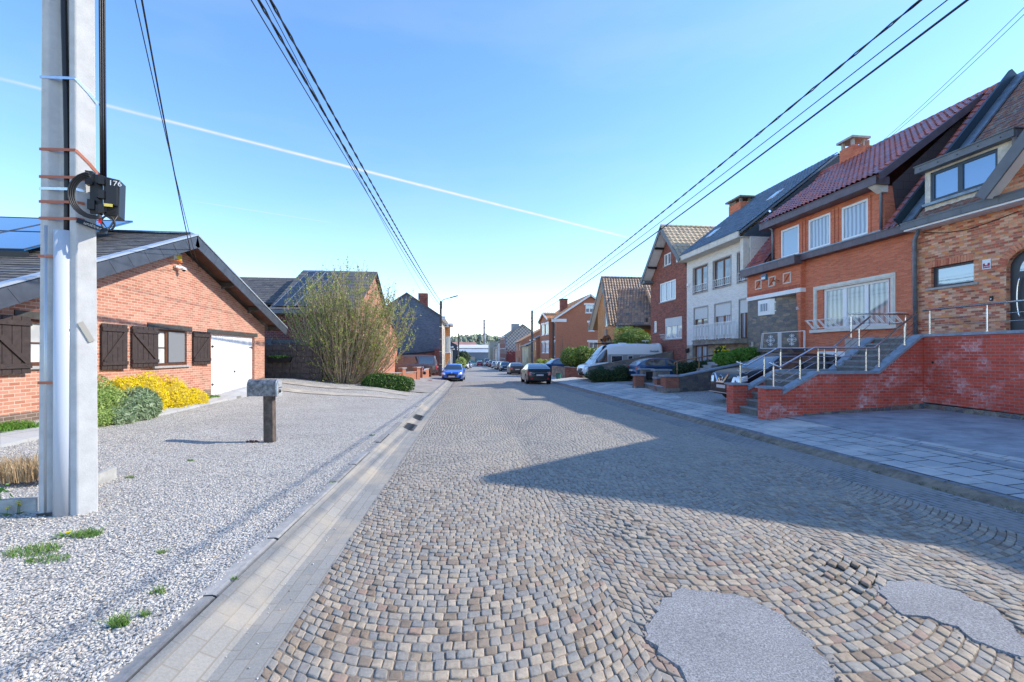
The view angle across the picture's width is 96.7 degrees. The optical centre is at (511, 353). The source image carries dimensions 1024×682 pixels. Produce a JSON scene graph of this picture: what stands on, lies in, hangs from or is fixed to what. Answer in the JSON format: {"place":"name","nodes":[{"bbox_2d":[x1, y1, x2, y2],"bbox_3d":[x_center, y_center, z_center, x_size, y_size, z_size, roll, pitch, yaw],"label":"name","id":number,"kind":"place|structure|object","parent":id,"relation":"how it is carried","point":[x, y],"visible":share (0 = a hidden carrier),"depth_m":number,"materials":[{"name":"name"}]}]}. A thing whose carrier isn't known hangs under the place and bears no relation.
{"place":"outdoors","nodes":[
{"label":"outdoors","id":0,"kind":"place"},
{"bbox_2d":[0,386,246,447],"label":"garden path","id":1,"kind":"structure","parent":0,"point":[13,437],"depth_m":8.41,"materials":[{"name":"concrete"}]},
{"bbox_2d":[0,394,219,432],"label":"bed ground cover","id":2,"kind":"object","parent":1,"relation":"on","point":[12,425],"visible":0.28,"depth_m":8.20,"materials":[{"name":"green plant"}]},
{"bbox_2d":[291,375,445,392],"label":"pavement","id":3,"kind":"structure","parent":0,"point":[425,385],"depth_m":28.68,"materials":[{"name":"concrete"}]},
{"bbox_2d":[439,295,457,375],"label":"street lamp","id":4,"kind":"object","parent":3,"relation":"on","point":[440,353],"visible":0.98,"depth_m":45.58,"materials":[{"name":"metal"}]},
{"bbox_2d":[251,0,438,307],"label":"overhead cable","id":5,"kind":"object","parent":4,"relation":"hanging from","point":[323,120],"visible":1,"depth_m":9.50,"materials":[{"name":"black plastic"}]},
{"bbox_2d":[257,0,440,305],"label":"overhead cable","id":6,"kind":"object","parent":4,"relation":"hanging from","point":[293,60],"visible":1,"depth_m":9.27,"materials":[{"name":"black plastic"}]},
{"bbox_2d":[269,0,440,301],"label":"overhead cable","id":7,"kind":"object","parent":4,"relation":"hanging from","point":[300,54],"visible":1,"depth_m":9.32,"materials":[{"name":"black plastic"}]},
{"bbox_2d":[454,363,520,381],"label":"road","id":8,"kind":"structure","parent":0,"point":[480,373],"depth_m":51.74,"materials":[{"name":"asphalt"}]},
{"bbox_2d":[129,379,454,681],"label":"gutter","id":9,"kind":"object","parent":8,"relation":"on","point":[200,647],"visible":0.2,"depth_m":3.49,"materials":[{"name":"concrete"}]},
{"bbox_2d":[441,364,465,380],"bbox_3d":[-5.048,1.649,39.581,2.081,1.455,4.460,0,0,-2],"label":"parked car","id":10,"kind":"object","parent":8,"relation":"on","point":[453,371],"visible":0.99,"depth_m":37.84,"materials":[{"name":"blue paint"}]},
{"bbox_2d":[0,0,1023,337],"label":"sky","id":11,"kind":"structure","parent":0,"point":[597,114],"materials":[{"name":"blue"}]},
{"bbox_2d":[35,87,620,235],"bbox_3d":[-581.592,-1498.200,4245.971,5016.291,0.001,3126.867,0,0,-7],"label":"condensation trail","id":12,"kind":"object","parent":11,"relation":"in","point":[343,165],"visible":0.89,"depth_m":3814.43,"materials":[{"name":"white"}]},
{"bbox_2d":[257,381,1023,681],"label":"cobbled road","id":13,"kind":"structure","parent":0,"point":[881,558],"depth_m":4.15,"materials":[{"name":"stone"}]},
{"bbox_2d":[520,363,551,383],"bbox_3d":[1.805,1.534,35.354,2.167,1.547,4.748,0,0,-5],"label":"parked car","id":14,"kind":"object","parent":13,"relation":"on","point":[535,372],"visible":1,"depth_m":33.15,"materials":[{"name":"black paint"}]},
{"bbox_2d":[644,587,835,681],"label":"asphalt patch","id":15,"kind":"object","parent":13,"relation":"on","point":[696,636],"visible":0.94,"depth_m":2.84,"materials":[{"name":"asphalt"}]},
{"bbox_2d":[540,382,1023,535],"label":"gutter","id":16,"kind":"object","parent":13,"relation":"on","point":[999,517],"visible":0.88,"depth_m":6.91,"materials":[{"name":"concrete"}]},
{"bbox_2d":[551,381,1023,513],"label":"gutter edge","id":17,"kind":"object","parent":16,"relation":"on","point":[987,498],"visible":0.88,"depth_m":7.49,"materials":[{"name":"concrete"}]},
{"bbox_2d":[640,577,1023,681],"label":"asphalt crumbs","id":18,"kind":"object","parent":13,"relation":"on","point":[811,637],"visible":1,"depth_m":2.99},
{"bbox_2d":[876,580,1023,657],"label":"asphalt patch","id":19,"kind":"object","parent":13,"relation":"on","point":[988,625],"visible":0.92,"depth_m":3.18,"materials":[{"name":"asphalt"}]},
{"bbox_2d":[409,375,1022,530],"bbox_3d":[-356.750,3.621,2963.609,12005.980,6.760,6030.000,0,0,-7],"label":"ground","id":20,"kind":"structure","parent":0,"point":[834,451],"depth_m":7.24,"materials":[{"name":"soil"}]},
{"bbox_2d":[36,0,106,516],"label":"utility pole","id":21,"kind":"object","parent":20,"relation":"on","point":[68,449],"visible":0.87,"depth_m":4.75,"materials":[{"name":"concrete"}]},
{"bbox_2d":[76,218,107,232],"bbox_3d":[-4.449,-1.352,4.829,0.011,0.111,0.265,0,0,32],"label":"pole tag","id":22,"kind":"object","parent":21,"relation":"attached to","point":[90,225],"visible":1,"depth_m":4.82,"materials":[{"name":"grey"}]},
{"bbox_2d":[67,170,125,230],"bbox_3d":[-4.351,-1.594,4.776,0.426,0.618,0.261,0,0,-31],"label":"fibre junction box","id":23,"kind":"object","parent":21,"relation":"attached to","point":[107,197],"visible":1,"depth_m":4.75,"materials":[{"name":"black plastic"}]},
{"bbox_2d":[97,374,130,426],"bbox_3d":[-8.846,1.011,9.664,1.032,1.190,1.563,0,0,-21],"label":"lime bush","id":24,"kind":"object","parent":20,"relation":"on","point":[108,397],"visible":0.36,"depth_m":9.58,"materials":[{"name":"green plant"}]},
{"bbox_2d":[109,386,162,424],"bbox_3d":[-8.668,1.175,10.281,0.930,0.874,1.868,0,0,-7],"label":"lavender bush","id":25,"kind":"object","parent":20,"relation":"on","point":[144,403],"visible":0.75,"depth_m":10.23,"materials":[{"name":"green plant"}]},
{"bbox_2d":[0,229,287,422],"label":"bungalow","id":26,"kind":"object","parent":20,"relation":"on","point":[208,322],"visible":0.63,"depth_m":12.36,"materials":[{"name":"brick"}]},
{"bbox_2d":[31,319,39,365],"bbox_3d":[-9.514,-0.208,9.452,0.080,0.916,1.450,0,0,-7],"label":"window","id":27,"kind":"structure","parent":26,"relation":"in","point":[35,329],"depth_m":9.04,"materials":[{"name":"white glass"}]},
{"bbox_2d":[0,216,132,258],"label":"solar panels","id":28,"kind":"object","parent":26,"relation":"on","point":[19,236],"visible":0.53,"depth_m":10.91,"materials":[{"name":"blue glass"}]},
{"bbox_2d":[135,0,198,267],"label":"overhead cable","id":29,"kind":"object","parent":26,"relation":"attached to","point":[161,117],"visible":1,"depth_m":7.52,"materials":[{"name":"black plastic"}]},
{"bbox_2d":[141,0,193,261],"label":"overhead cable","id":30,"kind":"object","parent":26,"relation":"attached to","point":[142,3],"visible":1,"depth_m":7.32,"materials":[{"name":"black plastic"}]},
{"bbox_2d":[158,329,184,365],"bbox_3d":[-9.966,-0.160,13.159,0.080,1.028,1.556,0,0,-7],"label":"window","id":31,"kind":"structure","parent":26,"relation":"in","point":[163,334],"depth_m":13.02,"materials":[{"name":"white glass"}]},
{"bbox_2d":[211,334,252,394],"bbox_3d":[-10.415,0.385,16.959,0.090,2.099,3.302,0,0,-7],"label":"garage door","id":32,"kind":"structure","parent":26,"relation":"in","point":[231,363],"depth_m":16.71,"materials":[{"name":"white paint"}]},
{"bbox_2d":[101,371,210,410],"bbox_3d":[-9.274,1.070,11.905,1.109,1.268,3.884,0,0,-7],"label":"yellow bush","id":33,"kind":"object","parent":20,"relation":"on","point":[174,394],"visible":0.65,"depth_m":11.96,"materials":[{"name":"yellow plant"}]},
{"bbox_2d":[0,378,429,681],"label":"gravel forecourt","id":34,"kind":"structure","parent":20,"relation":"on","point":[309,415],"depth_m":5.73,"materials":[{"name":"gravel"}]},
{"bbox_2d":[0,446,38,484],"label":"cut stalks","id":35,"kind":"object","parent":34,"relation":"on","point":[17,470],"visible":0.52,"depth_m":5.67,"materials":[{"name":"plant"}]},
{"bbox_2d":[2,537,63,557],"bbox_3d":[-4.064,1.646,3.857,0.496,0.079,0.356,0,0,-7],"label":"grass tuft","id":36,"kind":"object","parent":34,"relation":"on","point":[37,547],"visible":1,"depth_m":3.85,"materials":[{"name":"plant"}]},
{"bbox_2d":[25,552,71,565],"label":"grass tuft","id":37,"kind":"object","parent":34,"relation":"on","point":[31,559],"visible":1,"depth_m":3.71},
{"bbox_2d":[0,466,116,514],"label":"bed edging","id":38,"kind":"object","parent":34,"relation":"on","point":[29,505],"visible":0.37,"depth_m":4.79,"materials":[{"name":"concrete"}]},
{"bbox_2d":[69,525,107,538],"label":"grass tuft","id":39,"kind":"object","parent":34,"relation":"on","point":[89,532],"visible":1,"depth_m":4.20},
{"bbox_2d":[89,603,141,628],"bbox_3d":[-2.456,1.643,2.836,0.289,0.106,0.312,0,0,-7],"label":"grass tuft","id":40,"kind":"object","parent":34,"relation":"on","point":[119,622],"visible":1,"depth_m":2.82,"materials":[{"name":"plant"}]},
{"bbox_2d":[247,379,281,442],"bbox_3d":[-4.862,1.195,8.964,0.622,1.382,0.267,0,0,-1],"label":"letterbox","id":41,"kind":"object","parent":34,"relation":"on","point":[269,390],"visible":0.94,"depth_m":8.92,"materials":[{"name":"grey metal"}]},
{"bbox_2d":[282,387,405,398],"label":"wheel track","id":42,"kind":"structure","parent":34,"relation":"on","point":[326,393],"depth_m":18.71,"materials":[{"name":"concrete"}]},
{"bbox_2d":[282,381,410,395],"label":"wheel track","id":43,"kind":"structure","parent":34,"relation":"on","point":[296,383],"depth_m":20.33,"materials":[{"name":"concrete"}]},
{"bbox_2d":[103,379,447,681],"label":"kerb","id":44,"kind":"structure","parent":20,"relation":"on","point":[146,655],"depth_m":3.43,"materials":[{"name":"concrete"}]},
{"bbox_2d":[265,344,321,381],"bbox_3d":[-10.717,0.833,22.171,2.790,2.534,0.110,0,0,-7],"label":"slat fence","id":45,"kind":"object","parent":20,"relation":"on","point":[297,367],"visible":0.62,"depth_m":22.17,"materials":[{"name":"wood"}]},
{"bbox_2d":[265,338,357,364],"bbox_3d":[-11.001,0.515,23.239,6.040,2.570,0.200,0,0,-7],"label":"timber fence","id":46,"kind":"object","parent":20,"relation":"on","point":[270,341],"visible":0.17,"depth_m":23.14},
{"bbox_2d":[240,270,396,372],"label":"brick house","id":47,"kind":"structure","parent":20,"relation":"on","point":[269,292],"depth_m":29.36,"materials":[{"name":"brown brick"}]},
{"bbox_2d":[274,272,342,305],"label":"solar panels","id":48,"kind":"object","parent":47,"relation":"on","point":[281,300],"visible":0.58,"depth_m":27.45,"materials":[{"name":"blue"}]},
{"bbox_2d":[275,253,422,384],"bbox_3d":[-8.231,-1.735,23.372,7.291,6.624,3.838,0,0,-7],"label":"shrub","id":49,"kind":"object","parent":20,"relation":"on","point":[339,358],"visible":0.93,"depth_m":22.75,"materials":[{"name":"green plant"}]},
{"bbox_2d":[360,372,415,390],"bbox_3d":[-6.083,1.459,22.361,2.679,1.105,1.518,0,0,-7],"label":"box shrub","id":50,"kind":"object","parent":20,"relation":"on","point":[399,382],"visible":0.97,"depth_m":21.96,"materials":[{"name":"green plant"}]},
{"bbox_2d":[386,367,420,379],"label":"garden wall","id":51,"kind":"structure","parent":20,"relation":"on","point":[415,374],"depth_m":32.44,"materials":[{"name":"orange brick"}]},
{"bbox_2d":[395,355,437,372],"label":"passenger van","id":52,"kind":"object","parent":20,"relation":"on","point":[409,362],"visible":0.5,"depth_m":43.14,"materials":[{"name":"grey paint"}]},
{"bbox_2d":[387,292,448,375],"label":"brick house","id":53,"kind":"structure","parent":20,"relation":"on","point":[427,323],"depth_m":47.19,"materials":[{"name":"grey brick"}]},
{"bbox_2d":[445,323,452,366],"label":"brick house","id":54,"kind":"structure","parent":20,"relation":"on","point":[447,341],"depth_m":56.61,"materials":[{"name":"orange brick"}]},
{"bbox_2d":[457,345,487,362],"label":"factory hall","id":55,"kind":"structure","parent":20,"relation":"on","point":[478,353],"depth_m":188.78,"materials":[{"name":"metal"}]},
{"bbox_2d":[499,324,530,362],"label":"brick house","id":56,"kind":"structure","parent":20,"relation":"on","point":[507,349],"depth_m":115.99,"materials":[{"name":"red brick"}]},
{"bbox_2d":[520,342,530,366],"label":"beige house","id":57,"kind":"structure","parent":20,"relation":"on","point":[526,353],"depth_m":85.16,"materials":[{"name":"white"}]},
{"bbox_2d":[514,329,539,362],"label":"brick house","id":58,"kind":"structure","parent":20,"relation":"on","point":[519,343],"depth_m":97.50,"materials":[{"name":"red brick"}]},
{"bbox_2d":[529,335,539,362],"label":"brick house","id":59,"kind":"structure","parent":20,"relation":"on","point":[536,348],"depth_m":76.62,"materials":[{"name":"red brick"}]},
{"bbox_2d":[538,294,597,359],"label":"brick house","id":60,"kind":"structure","parent":20,"relation":"on","point":[567,320],"depth_m":67.83,"materials":[{"name":"orange brick"}]},
{"bbox_2d":[560,345,596,366],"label":"laurel bush","id":61,"kind":"object","parent":20,"relation":"on","point":[574,356],"visible":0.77,"depth_m":40.12,"materials":[{"name":"green plant"}]},
{"bbox_2d":[585,365,632,382],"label":"cotoneaster bush","id":62,"kind":"object","parent":20,"relation":"on","point":[619,373],"visible":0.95,"depth_m":30.57,"materials":[{"name":"green plant"}]},
{"bbox_2d":[588,276,650,347],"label":"brick cottage","id":63,"kind":"structure","parent":20,"relation":"on","point":[621,301],"depth_m":48.10,"materials":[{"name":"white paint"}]},
{"bbox_2d":[613,380,632,384],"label":"worn drive","id":64,"kind":"structure","parent":20,"relation":"on","point":[630,382],"depth_m":29.30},
{"bbox_2d":[628,358,678,376],"bbox_3d":[10.102,1.067,30.346,4.528,1.516,2.110,0,0,-6],"label":"parked car","id":65,"kind":"object","parent":64,"relation":"on","point":[657,363],"visible":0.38,"depth_m":29.53,"materials":[{"name":"blue paint"}]},
{"bbox_2d":[588,351,672,381],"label":"garden wall","id":66,"kind":"structure","parent":20,"relation":"on","point":[626,363],"depth_m":32.12,"materials":[{"name":"grey stone"}]},
{"bbox_2d":[612,326,650,343],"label":"willow bush","id":67,"kind":"object","parent":20,"relation":"on","point":[631,335],"visible":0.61,"depth_m":42.11,"materials":[{"name":"green plant"}]},
{"bbox_2d":[631,374,645,387],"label":"gate pillar","id":68,"kind":"structure","parent":20,"relation":"on","point":[638,380],"depth_m":24.17,"materials":[{"name":"red brick"}]},
{"bbox_2d":[658,375,680,392],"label":"gate pillar","id":69,"kind":"structure","parent":20,"relation":"on","point":[670,383],"depth_m":20.54,"materials":[{"name":"red brick"}]},
{"bbox_2d":[640,224,715,362],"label":"brick house","id":70,"kind":"structure","parent":20,"relation":"on","point":[664,275],"depth_m":32.97,"materials":[{"name":"brown brick"}]},
{"bbox_2d":[660,279,675,302],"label":"window","id":71,"kind":"structure","parent":70,"relation":"in","point":[667,289],"depth_m":33.43,"materials":[{"name":"glass"}]},
{"bbox_2d":[665,316,681,338],"bbox_3d":[11.608,-1.794,32.609,0.100,1.548,2.569,0,0,-7],"label":"window","id":72,"kind":"structure","parent":70,"relation":"in","point":[672,325],"depth_m":32.58,"materials":[{"name":"glass"}]},
{"bbox_2d":[672,359,713,374],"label":"trailing hedge","id":73,"kind":"object","parent":20,"relation":"on","point":[686,367],"visible":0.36,"depth_m":25.72,"materials":[{"name":"green plant"}]},
{"bbox_2d":[679,361,747,391],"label":"garden wall","id":74,"kind":"structure","parent":20,"relation":"on","point":[699,380],"depth_m":20.84,"materials":[{"name":"stone"}]},
{"bbox_2d":[711,347,759,365],"bbox_3d":[10.981,0.684,22.091,2.643,2.109,1.214,0,0,-7],"label":"bright shrub","id":75,"kind":"object","parent":20,"relation":"on","point":[723,358],"visible":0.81,"depth_m":21.77,"materials":[{"name":"green plant"}]},
{"bbox_2d":[676,152,839,362],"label":"white house","id":76,"kind":"structure","parent":20,"relation":"on","point":[732,243],"depth_m":26.64,"materials":[{"name":"brick"}]},
{"bbox_2d":[695,265,706,292],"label":"window","id":77,"kind":"structure","parent":76,"relation":"in","point":[701,272],"depth_m":29.00,"materials":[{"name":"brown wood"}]},
{"bbox_2d":[695,307,706,339],"bbox_3d":[12.093,-1.847,28.918,0.130,2.121,1.626,0,0,-7],"label":"window","id":78,"kind":"structure","parent":76,"relation":"in","point":[700,313],"depth_m":28.89,"materials":[{"name":"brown wood"}]},
{"bbox_2d":[696,345,707,361],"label":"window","id":79,"kind":"structure","parent":76,"relation":"in","point":[701,350],"depth_m":29.09,"materials":[{"name":"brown glass"}]},
{"bbox_2d":[693,320,735,339],"bbox_3d":[11.896,-1.259,26.129,0.816,0.945,4.323,0,0,-7],"label":"balcony railing","id":80,"kind":"object","parent":76,"relation":"attached to","point":[729,329],"visible":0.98,"depth_m":25.91,"materials":[{"name":"white metal"}]},
{"bbox_2d":[715,256,730,287],"bbox_3d":[12.397,-4.699,26.631,0.080,1.643,1.777,0,0,-7],"label":"window","id":81,"kind":"structure","parent":76,"relation":"in","point":[723,266],"depth_m":26.61,"materials":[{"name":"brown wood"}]},
{"bbox_2d":[716,302,730,338],"bbox_3d":[12.383,-1.847,26.540,0.130,2.121,1.599,0,0,-7],"label":"window","id":82,"kind":"structure","parent":76,"relation":"in","point":[723,311],"depth_m":26.61,"materials":[{"name":"brown glass"}]},
{"bbox_2d":[740,299,747,337],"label":"window","id":83,"kind":"structure","parent":76,"relation":"in","point":[743,303],"depth_m":24.66,"materials":[{"name":"white wood"}]},
{"bbox_2d":[551,380,1023,501],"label":"kerb","id":84,"kind":"structure","parent":20,"relation":"on","point":[920,474],"depth_m":8.02,"materials":[{"name":"concrete"}]},
{"bbox_2d":[673,391,936,416],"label":"gravel drive","id":85,"kind":"structure","parent":20,"relation":"on","point":[710,398],"depth_m":17.78,"materials":[{"name":"gravel"}]},
{"bbox_2d":[709,353,841,397],"bbox_3d":[9.682,0.841,16.292,4.805,1.735,2.129,0,0,-7],"label":"parked car","id":86,"kind":"object","parent":85,"relation":"on","point":[719,378],"visible":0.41,"depth_m":15.68,"materials":[{"name":"black paint"}]},
{"bbox_2d":[724,335,924,419],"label":"front staircase","id":87,"kind":"structure","parent":20,"relation":"on","point":[894,381],"depth_m":12.60,"materials":[{"name":"red brick"}]},
{"bbox_2d":[736,316,870,382],"bbox_3d":[9.004,-0.137,13.993,4.514,2.065,0.110,0,0,-7],"label":"stair railing","id":88,"kind":"object","parent":87,"relation":"on","point":[836,344],"visible":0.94,"depth_m":13.93,"materials":[{"name":"metal"}]},
{"bbox_2d":[769,312,917,386],"bbox_3d":[9.180,-0.137,12.554,4.514,2.065,0.110,0,0,-7],"label":"stair railing","id":89,"kind":"object","parent":87,"relation":"on","point":[866,348],"visible":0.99,"depth_m":12.54,"materials":[{"name":"metal"}]},
{"bbox_2d":[739,82,998,355],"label":"brick house","id":90,"kind":"structure","parent":20,"relation":"on","point":[837,244],"depth_m":18.60,"materials":[{"name":"orange brick"}]},
{"bbox_2d":[758,299,775,315],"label":"corner window","id":91,"kind":"structure","parent":90,"relation":"in","point":[765,307],"depth_m":22.40,"materials":[{"name":"white plastic"}]},
{"bbox_2d":[760,330,804,350],"bbox_3d":[11.944,-0.528,20.188,0.025,0.831,2.786,0,0,-7],"label":"porch railing","id":92,"kind":"object","parent":90,"relation":"on","point":[771,340],"visible":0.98,"depth_m":20.25,"materials":[{"name":"white metal"}]},
{"bbox_2d":[806,312,905,328],"bbox_3d":[13.196,-1.244,17.790,0.355,0.360,4.224,0,0,-7],"label":"window flower rail","id":93,"kind":"object","parent":90,"relation":"attached to","point":[862,319],"depth_m":17.47,"materials":[{"name":"white metal"}]},
{"bbox_2d":[824,278,888,328],"bbox_3d":[13.478,-1.860,17.849,0.080,1.691,2.974,0,0,-7],"label":"window","id":94,"kind":"structure","parent":90,"relation":"in","point":[873,296],"depth_m":17.77,"materials":[{"name":"white plastic"}]},
{"bbox_2d":[789,409,1023,468],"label":"asphalt drive","id":95,"kind":"structure","parent":20,"relation":"on","point":[997,435],"depth_m":9.74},
{"bbox_2d":[845,330,1023,419],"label":"garden retaining wall","id":96,"kind":"structure","parent":20,"relation":"on","point":[979,373],"depth_m":11.33,"materials":[{"name":"red brick"}]},
{"bbox_2d":[848,313,908,337],"bbox_3d":[12.425,-0.942,15.418,2.260,0.825,0.110,0,0,-7],"label":"terrace railing","id":97,"kind":"object","parent":96,"relation":"on","point":[850,322],"visible":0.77,"depth_m":15.38,"materials":[{"name":"metal"}]},
{"bbox_2d":[922,299,1023,333],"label":"terrace railing","id":98,"kind":"object","parent":96,"relation":"on","point":[987,314],"visible":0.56,"depth_m":11.37,"materials":[{"name":"metal"}]},
{"bbox_2d":[893,69,1023,334],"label":"brick house","id":99,"kind":"structure","parent":20,"relation":"on","point":[974,174],"depth_m":13.88,"materials":[{"name":"brown brick"}]},
{"bbox_2d":[934,261,973,287],"bbox_3d":[13.940,-2.466,14.309,0.080,0.673,1.235,0,0,-7],"label":"window","id":100,"kind":"structure","parent":99,"relation":"in","point":[960,273],"depth_m":14.33,"materials":[{"name":"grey glass"}]},
{"bbox_2d":[1010,251,1023,329],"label":"door","id":101,"kind":"structure","parent":99,"relation":"in","point":[1017,266],"depth_m":12.70,"materials":[{"name":"grey"}]},
{"bbox_2d":[551,374,1023,498],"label":"pavement","id":102,"kind":"structure","parent":0,"point":[996,477],"depth_m":8.70,"materials":[{"name":"concrete"}]},
{"bbox_2d":[531,310,532,362],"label":"utility pole","id":103,"kind":"object","parent":102,"relation":"on","point":[531,336],"visible":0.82,"depth_m":52.58,"materials":[{"name":"metal"}]},
{"bbox_2d":[532,0,921,311],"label":"overhead cable","id":104,"kind":"object","parent":103,"relation":"hanging from","point":[857,52],"visible":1,"depth_m":9.57,"materials":[{"name":"black plastic"}]},
{"bbox_2d":[532,0,947,313],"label":"overhead cable","id":105,"kind":"object","parent":103,"relation":"hanging from","point":[794,118],"visible":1,"depth_m":9.59,"materials":[{"name":"black plastic"}]},
{"bbox_2d":[536,0,968,313],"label":"overhead cable","id":106,"kind":"object","parent":103,"relation":"hanging from","point":[906,45],"visible":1,"depth_m":9.59,"materials":[{"name":"black plastic"}]},
{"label":"worn drive","id":107,"kind":"structure","parent":0,"visible":0},
{"bbox_2d":[577,340,662,377],"bbox_3d":[8.043,0.487,34.024,6.228,2.909,2.319,0,0,-7],"label":"campervan","id":108,"kind":"object","parent":107,"relation":"on","point":[608,352],"visible":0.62,"depth_m":33.21,"materials":[{"name":"white paint"}]},
{"bbox_3d":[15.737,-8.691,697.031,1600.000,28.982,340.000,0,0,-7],"label":"hills","id":109,"kind":"structure","parent":0,"visible":0},
{"bbox_2d":[450,333,501,344],"bbox_3d":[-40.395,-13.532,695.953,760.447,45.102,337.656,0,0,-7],"label":"distant wood","id":110,"kind":"object","parent":109,"relation":"on","point":[471,338],"visible":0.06,"depth_m":702.47,"materials":[{"name":"plant"}]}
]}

